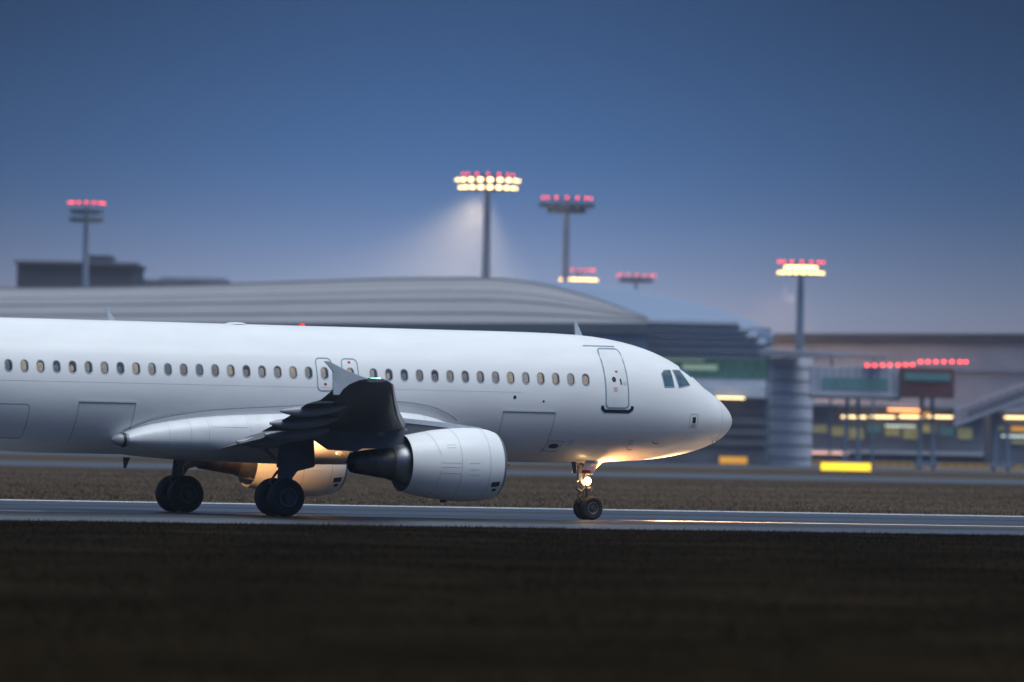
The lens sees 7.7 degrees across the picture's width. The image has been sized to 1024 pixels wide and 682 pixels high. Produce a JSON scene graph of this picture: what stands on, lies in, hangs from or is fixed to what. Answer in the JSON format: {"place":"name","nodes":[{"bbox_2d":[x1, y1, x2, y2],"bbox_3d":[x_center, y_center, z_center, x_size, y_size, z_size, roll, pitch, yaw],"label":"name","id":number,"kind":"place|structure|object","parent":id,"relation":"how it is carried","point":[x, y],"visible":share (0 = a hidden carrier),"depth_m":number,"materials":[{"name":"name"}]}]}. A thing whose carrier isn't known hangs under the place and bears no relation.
{"place":"outdoors","nodes":[
{"label":"outdoors","id":0,"kind":"place"},
{"bbox_2d":[0,454,1023,681],"bbox_3d":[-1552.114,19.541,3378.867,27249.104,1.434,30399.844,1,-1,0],"label":"ground","id":1,"kind":"structure","parent":0,"point":[318,655],"depth_m":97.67,"materials":[{"name":"plant"}]},
{"bbox_2d":[0,499,1023,530],"bbox_3d":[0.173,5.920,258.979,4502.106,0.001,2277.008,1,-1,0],"label":"runway","id":2,"kind":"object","parent":1,"relation":"on","point":[497,509],"visible":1,"depth_m":262.13,"materials":[{"name":"grey asphalt"}]},
{"bbox_2d":[0,308,731,519],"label":"airliner","id":3,"kind":"object","parent":2,"relation":"on","point":[283,420],"visible":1,"depth_m":235.74,"materials":[{"name":"white paint"}]},
{"bbox_2d":[4,359,12,371],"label":"window","id":4,"kind":"structure","parent":3,"relation":"in","point":[8,363],"depth_m":232.11,"materials":[{"name":"grey glass"}]},
{"bbox_2d":[20,359,28,371],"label":"window","id":5,"kind":"structure","parent":3,"relation":"in","point":[24,364],"depth_m":232.34,"materials":[{"name":"beige glass"}]},
{"bbox_2d":[36,359,44,371],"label":"window","id":6,"kind":"structure","parent":3,"relation":"in","point":[40,364],"depth_m":232.57,"materials":[{"name":"beige glass"}]},
{"bbox_2d":[52,360,60,372],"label":"window","id":7,"kind":"structure","parent":3,"relation":"in","point":[56,364],"depth_m":232.79,"materials":[{"name":"grey glass"}]},
{"bbox_2d":[68,360,76,372],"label":"window","id":8,"kind":"structure","parent":3,"relation":"in","point":[72,365],"depth_m":233.02,"materials":[{"name":"grey glass"}]},
{"bbox_2d":[84,361,92,373],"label":"window","id":9,"kind":"structure","parent":3,"relation":"in","point":[88,365],"depth_m":233.31,"materials":[{"name":"grey glass"}]},
{"bbox_2d":[100,361,108,373],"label":"window","id":10,"kind":"structure","parent":3,"relation":"in","point":[104,366],"depth_m":233.53,"materials":[{"name":"grey glass"}]},
{"bbox_2d":[116,361,124,373],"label":"window","id":11,"kind":"structure","parent":3,"relation":"in","point":[120,366],"depth_m":233.76,"materials":[{"name":"grey glass"}]},
{"bbox_2d":[132,362,140,374],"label":"window","id":12,"kind":"structure","parent":3,"relation":"in","point":[136,368],"depth_m":233.99,"materials":[{"name":"beige glass"}]},
{"bbox_2d":[148,362,156,374],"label":"window","id":13,"kind":"structure","parent":3,"relation":"in","point":[152,369],"depth_m":234.22,"materials":[{"name":"grey glass"}]},
{"bbox_2d":[164,363,171,375],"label":"window","id":14,"kind":"structure","parent":3,"relation":"in","point":[167,366],"depth_m":234.45,"materials":[{"name":"grey glass"}]},
{"bbox_2d":[180,363,187,375],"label":"window","id":15,"kind":"structure","parent":3,"relation":"in","point":[183,367],"depth_m":234.73,"materials":[{"name":"grey glass"}]},
{"bbox_2d":[195,363,203,375],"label":"window","id":16,"kind":"structure","parent":3,"relation":"in","point":[199,369],"depth_m":234.96,"materials":[{"name":"grey glass"}]},
{"bbox_2d":[211,364,219,376],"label":"window","id":17,"kind":"structure","parent":3,"relation":"in","point":[215,371],"depth_m":235.19,"materials":[{"name":"grey glass"}]},
{"bbox_2d":[227,364,234,376],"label":"window","id":18,"kind":"structure","parent":3,"relation":"in","point":[230,368],"depth_m":235.42,"materials":[{"name":"beige glass"}]},
{"bbox_2d":[242,365,250,376],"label":"window","id":19,"kind":"structure","parent":3,"relation":"in","point":[246,370],"depth_m":235.65,"materials":[{"name":"grey glass"}]},
{"bbox_2d":[258,365,266,377],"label":"window","id":20,"kind":"structure","parent":3,"relation":"in","point":[262,373],"depth_m":235.88,"materials":[{"name":"grey glass"}]},
{"bbox_2d":[273,365,281,377],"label":"window","id":21,"kind":"structure","parent":3,"relation":"in","point":[277,369],"depth_m":236.11,"materials":[{"name":"grey glass"}]},
{"bbox_2d":[289,366,297,378],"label":"window","id":22,"kind":"structure","parent":3,"relation":"in","point":[293,373],"depth_m":236.34,"materials":[{"name":"beige glass"}]},
{"bbox_2d":[305,366,312,378],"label":"window","id":23,"kind":"structure","parent":3,"relation":"in","point":[308,370],"depth_m":236.63,"materials":[{"name":"grey glass"}]},
{"bbox_2d":[321,367,328,378],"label":"window","id":24,"kind":"structure","parent":3,"relation":"in","point":[324,370],"depth_m":236.86,"materials":[{"name":"beige glass"}]},
{"bbox_2d":[347,367,354,372],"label":"window","id":25,"kind":"structure","parent":3,"relation":"in","point":[350,369],"depth_m":237.27,"materials":[{"name":"beige glass"}]},
{"bbox_2d":[369,368,377,377],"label":"window","id":26,"kind":"structure","parent":3,"relation":"in","point":[373,372],"depth_m":237.62,"materials":[{"name":"grey glass"}]},
{"bbox_2d":[385,368,392,380],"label":"window","id":27,"kind":"structure","parent":3,"relation":"in","point":[388,372],"depth_m":237.85,"materials":[{"name":"grey glass"}]},
{"bbox_2d":[400,368,408,380],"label":"window","id":28,"kind":"structure","parent":3,"relation":"in","point":[404,375],"depth_m":238.08,"materials":[{"name":"grey glass"}]},
{"bbox_2d":[415,369,423,381],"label":"window","id":29,"kind":"structure","parent":3,"relation":"in","point":[419,373],"depth_m":238.31,"materials":[{"name":"grey glass"}]},
{"bbox_2d":[431,369,438,381],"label":"window","id":30,"kind":"structure","parent":3,"relation":"in","point":[434,373],"depth_m":238.55,"materials":[{"name":"grey glass"}]},
{"bbox_2d":[446,370,453,381],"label":"window","id":31,"kind":"structure","parent":3,"relation":"in","point":[449,373],"depth_m":238.78,"materials":[{"name":"grey glass"}]},
{"bbox_2d":[461,370,469,382],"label":"window","id":32,"kind":"structure","parent":3,"relation":"in","point":[465,377],"depth_m":239.01,"materials":[{"name":"grey glass"}]},
{"bbox_2d":[476,370,484,382],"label":"window","id":33,"kind":"structure","parent":3,"relation":"in","point":[480,375],"depth_m":239.25,"materials":[{"name":"grey glass"}]},
{"bbox_2d":[492,371,499,383],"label":"window","id":34,"kind":"structure","parent":3,"relation":"in","point":[495,375],"depth_m":239.48,"materials":[{"name":"grey glass"}]},
{"bbox_2d":[507,371,514,383],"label":"window","id":35,"kind":"structure","parent":3,"relation":"in","point":[510,375],"depth_m":239.77,"materials":[{"name":"beige glass"}]},
{"bbox_2d":[522,372,529,383],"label":"window","id":36,"kind":"structure","parent":3,"relation":"in","point":[525,375],"depth_m":240.01,"materials":[{"name":"grey glass"}]},
{"bbox_2d":[537,372,544,384],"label":"window","id":37,"kind":"structure","parent":3,"relation":"in","point":[540,376],"depth_m":240.24,"materials":[{"name":"beige glass"}]},
{"bbox_2d":[552,372,559,384],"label":"window","id":38,"kind":"structure","parent":3,"relation":"in","point":[555,376],"depth_m":240.48,"materials":[{"name":"beige glass"}]},
{"bbox_2d":[567,373,574,384],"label":"window","id":39,"kind":"structure","parent":3,"relation":"in","point":[570,377],"depth_m":240.71,"materials":[{"name":"grey glass"}]},
{"bbox_2d":[582,373,589,385],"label":"window","id":40,"kind":"structure","parent":3,"relation":"in","point":[585,377],"depth_m":240.95,"materials":[{"name":"beige glass"}]},
{"bbox_2d":[597,348,628,408],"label":"door","id":41,"kind":"structure","parent":3,"relation":"in","point":[614,369],"depth_m":241.54,"materials":[{"name":"paint"}]},
{"bbox_2d":[661,370,674,387],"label":"cockpit window","id":42,"kind":"structure","parent":3,"relation":"in","point":[667,377],"depth_m":242.66,"materials":[{"name":"blue glass"}]},
{"bbox_2d":[672,370,689,387],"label":"cockpit window","id":43,"kind":"structure","parent":3,"relation":"in","point":[681,380],"depth_m":243.13,"materials":[{"name":"blue glass"}]},
{"bbox_2d":[0,511,1023,529],"bbox_3d":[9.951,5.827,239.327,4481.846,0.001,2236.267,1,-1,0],"label":"runway wear","id":44,"kind":"object","parent":2,"relation":"on","point":[499,520],"visible":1,"depth_m":234.10,"materials":[{"name":"asphalt"}]},
{"bbox_2d":[0,503,1023,520],"bbox_3d":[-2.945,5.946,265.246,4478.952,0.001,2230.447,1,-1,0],"label":"runway joint","id":45,"kind":"object","parent":2,"relation":"on","point":[530,512],"visible":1,"depth_m":267.11,"materials":[{"name":"asphalt"}]},
{"bbox_2d":[0,508,1023,524],"bbox_3d":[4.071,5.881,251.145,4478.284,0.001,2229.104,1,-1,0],"label":"runway joint","id":46,"kind":"object","parent":2,"relation":"on","point":[522,516],"visible":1,"depth_m":249.29,"materials":[{"name":"asphalt"}]},
{"bbox_2d":[0,499,1023,516],"bbox_3d":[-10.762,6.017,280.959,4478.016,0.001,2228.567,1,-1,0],"label":"runway edge line","id":47,"kind":"object","parent":2,"relation":"on","point":[544,508],"visible":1,"depth_m":287.18,"materials":[{"name":"white paint"}]},
{"bbox_2d":[0,510,1023,526],"bbox_3d":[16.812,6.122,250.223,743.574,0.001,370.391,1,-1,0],"label":"runway centreline","id":48,"kind":"object","parent":2,"relation":"on","point":[758,522],"visible":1,"depth_m":246.47,"materials":[{"name":"white paint"}]},
{"bbox_2d":[0,515,1023,534],"bbox_3d":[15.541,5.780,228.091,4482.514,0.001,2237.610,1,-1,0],"label":"runway shoulder","id":49,"kind":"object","parent":1,"relation":"on","point":[398,523],"depth_m":220.55},
{"bbox_2d":[15,515,1006,530],"bbox_3d":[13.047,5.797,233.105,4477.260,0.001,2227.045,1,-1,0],"label":"runway edge line","id":50,"kind":"object","parent":49,"relation":"on","point":[486,522],"visible":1,"depth_m":226.42,"materials":[{"name":"paint"}]},
{"bbox_2d":[0,460,1023,483],"bbox_3d":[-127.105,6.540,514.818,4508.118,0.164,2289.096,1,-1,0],"label":"taxiway","id":51,"kind":"structure","parent":1,"relation":"on","point":[565,473],"depth_m":579.06,"materials":[{"name":"grey asphalt"}]},
{"bbox_2d":[0,451,1023,473],"bbox_3d":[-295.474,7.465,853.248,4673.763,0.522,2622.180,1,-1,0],"label":"apron","id":52,"kind":"object","parent":1,"relation":"on","point":[884,468],"depth_m":804.05,"materials":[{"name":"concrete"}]},
{"bbox_2d":[14,255,146,286],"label":"flat block","id":53,"kind":"structure","parent":52,"relation":"on","point":[106,270],"depth_m":1150.25,"materials":[{"name":"grey concrete"}]},
{"bbox_2d":[69,201,104,286],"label":"lamp mast","id":54,"kind":"object","parent":52,"relation":"on","point":[86,219],"visible":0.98,"depth_m":999.88,"materials":[{"name":"metal"}]},
{"bbox_2d":[144,277,231,285],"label":"wing","id":55,"kind":"structure","parent":52,"relation":"on","point":[179,280],"depth_m":1180.25,"materials":[{"name":"grey metal"}]},
{"bbox_2d":[0,277,647,462],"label":"terminal hall","id":56,"kind":"structure","parent":52,"relation":"on","point":[477,303],"depth_m":908.72,"materials":[{"name":"grey metal"}]},
{"bbox_2d":[456,173,519,276],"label":"lamp mast","id":57,"kind":"object","parent":52,"relation":"on","point":[488,187],"visible":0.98,"depth_m":999.86,"materials":[{"name":"metal"}]},
{"bbox_2d":[539,196,594,280],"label":"lamp mast","id":58,"kind":"object","parent":52,"relation":"on","point":[565,209],"visible":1,"depth_m":1009.85,"materials":[{"name":"metal"}]},
{"bbox_2d":[560,269,596,281],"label":"lamp mast","id":59,"kind":"object","parent":52,"relation":"on","point":[578,279],"visible":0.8,"depth_m":1118.12,"materials":[{"name":"metal"}]},
{"bbox_2d":[530,281,772,464],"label":"concourse building","id":60,"kind":"structure","parent":52,"relation":"on","point":[713,351],"depth_m":879.10,"materials":[{"name":"metal"}]},
{"bbox_2d":[719,456,747,464],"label":"taxiway sign","id":61,"kind":"object","parent":52,"relation":"on","point":[733,460],"visible":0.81,"depth_m":866.77,"materials":[{"name":"orange paint"}]},
{"bbox_2d":[778,261,823,357],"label":"lamp mast","id":62,"kind":"object","parent":52,"relation":"on","point":[799,271],"visible":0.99,"depth_m":959.69,"materials":[{"name":"metal"}]},
{"bbox_2d":[811,460,816,465],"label":"barrier","id":63,"kind":"object","parent":52,"relation":"on","point":[814,462],"visible":0.68,"depth_m":898.94,"materials":[{"name":"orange paint"}]},
{"bbox_2d":[758,349,886,467],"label":"roof canopy","id":64,"kind":"object","parent":52,"relation":"on","point":[777,352],"visible":0.82,"depth_m":860.80,"materials":[{"name":"grey metal"}]},
{"bbox_2d":[876,461,883,466],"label":"barrier","id":65,"kind":"object","parent":52,"relation":"on","point":[879,463],"visible":0.85,"depth_m":896.45,"materials":[{"name":"orange paint"}]},
{"bbox_2d":[885,461,893,466],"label":"barrier","id":66,"kind":"object","parent":52,"relation":"on","point":[889,464],"visible":0.91,"depth_m":896.10,"materials":[{"name":"orange paint"}]},
{"bbox_2d":[771,333,1023,408],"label":"office building","id":67,"kind":"structure","parent":52,"relation":"on","point":[994,364],"depth_m":972.74,"materials":[{"name":"concrete"}]},
{"bbox_2d":[812,402,984,467],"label":"ground service building","id":68,"kind":"structure","parent":52,"relation":"on","point":[896,428],"depth_m":927.92,"materials":[{"name":"grey glass"}]},
{"bbox_2d":[895,462,902,467],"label":"barrier","id":69,"kind":"object","parent":52,"relation":"on","point":[898,464],"visible":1,"depth_m":895.72,"materials":[{"name":"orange paint"}]},
{"bbox_2d":[904,462,912,467],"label":"barrier","id":70,"kind":"object","parent":52,"relation":"on","point":[908,464],"visible":1,"depth_m":895.36,"materials":[{"name":"orange paint"}]},
{"bbox_2d":[943,463,950,468],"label":"barrier","id":71,"kind":"object","parent":52,"relation":"on","point":[947,465],"visible":1,"depth_m":893.92,"materials":[{"name":"orange paint"}]},
{"bbox_2d":[952,463,960,468],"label":"barrier","id":72,"kind":"object","parent":52,"relation":"on","point":[956,465],"visible":1,"depth_m":893.56,"materials":[{"name":"orange paint"}]},
{"bbox_2d":[962,463,970,468],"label":"barrier","id":73,"kind":"object","parent":52,"relation":"on","point":[966,465],"visible":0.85,"depth_m":893.21,"materials":[{"name":"orange paint"}]},
{"bbox_2d":[971,463,979,468],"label":"barrier","id":74,"kind":"object","parent":52,"relation":"on","point":[975,465],"visible":0.85,"depth_m":892.86,"materials":[{"name":"orange paint"}]},
{"bbox_2d":[981,463,989,468],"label":"barrier","id":75,"kind":"object","parent":52,"relation":"on","point":[984,466],"visible":0.94,"depth_m":892.48,"materials":[{"name":"orange paint"}]},
{"bbox_2d":[953,383,1023,470],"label":"boarding bridge","id":76,"kind":"structure","parent":52,"relation":"on","point":[988,405],"depth_m":842.00,"materials":[{"name":"grey metal"}]},
{"bbox_2d":[984,409,1023,468],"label":"cargo shed","id":77,"kind":"structure","parent":52,"relation":"on","point":[1013,419],"depth_m":904.95,"materials":[{"name":"grey metal"}]},
{"bbox_2d":[1010,464,1018,469],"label":"barrier","id":78,"kind":"object","parent":52,"relation":"on","point":[1015,466],"visible":0.73,"depth_m":891.39,"materials":[{"name":"orange paint"}]},
{"bbox_2d":[0,454,1023,515],"bbox_3d":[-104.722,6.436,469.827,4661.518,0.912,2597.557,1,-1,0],"label":"verge","id":79,"kind":"structure","parent":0,"point":[115,459],"depth_m":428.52,"materials":[{"name":"brown plant"}]},
{"bbox_2d":[820,462,870,471],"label":"taxiway sign","id":80,"kind":"object","parent":79,"relation":"on","point":[843,466],"visible":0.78,"depth_m":734.78,"materials":[{"name":"yellow paint"}]},
{"bbox_2d":[0,0,1023,333],"label":"sky","id":81,"kind":"structure","parent":0,"point":[713,144],"materials":[{"name":"blue"}]},
{"bbox_2d":[617,274,654,289],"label":"lamp mast","id":82,"kind":"object","parent":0,"point":[638,280],"visible":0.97,"depth_m":1248.61,"materials":[{"name":"metal"}]},
{"bbox_2d":[767,358,813,465],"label":"round tower","id":83,"kind":"structure","parent":0,"point":[790,406],"depth_m":865.80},
{"bbox_2d":[809,360,966,468],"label":"boarding bridge","id":84,"kind":"structure","parent":0,"point":[857,384],"depth_m":849.98,"materials":[{"name":"grey metal"}]}
]}

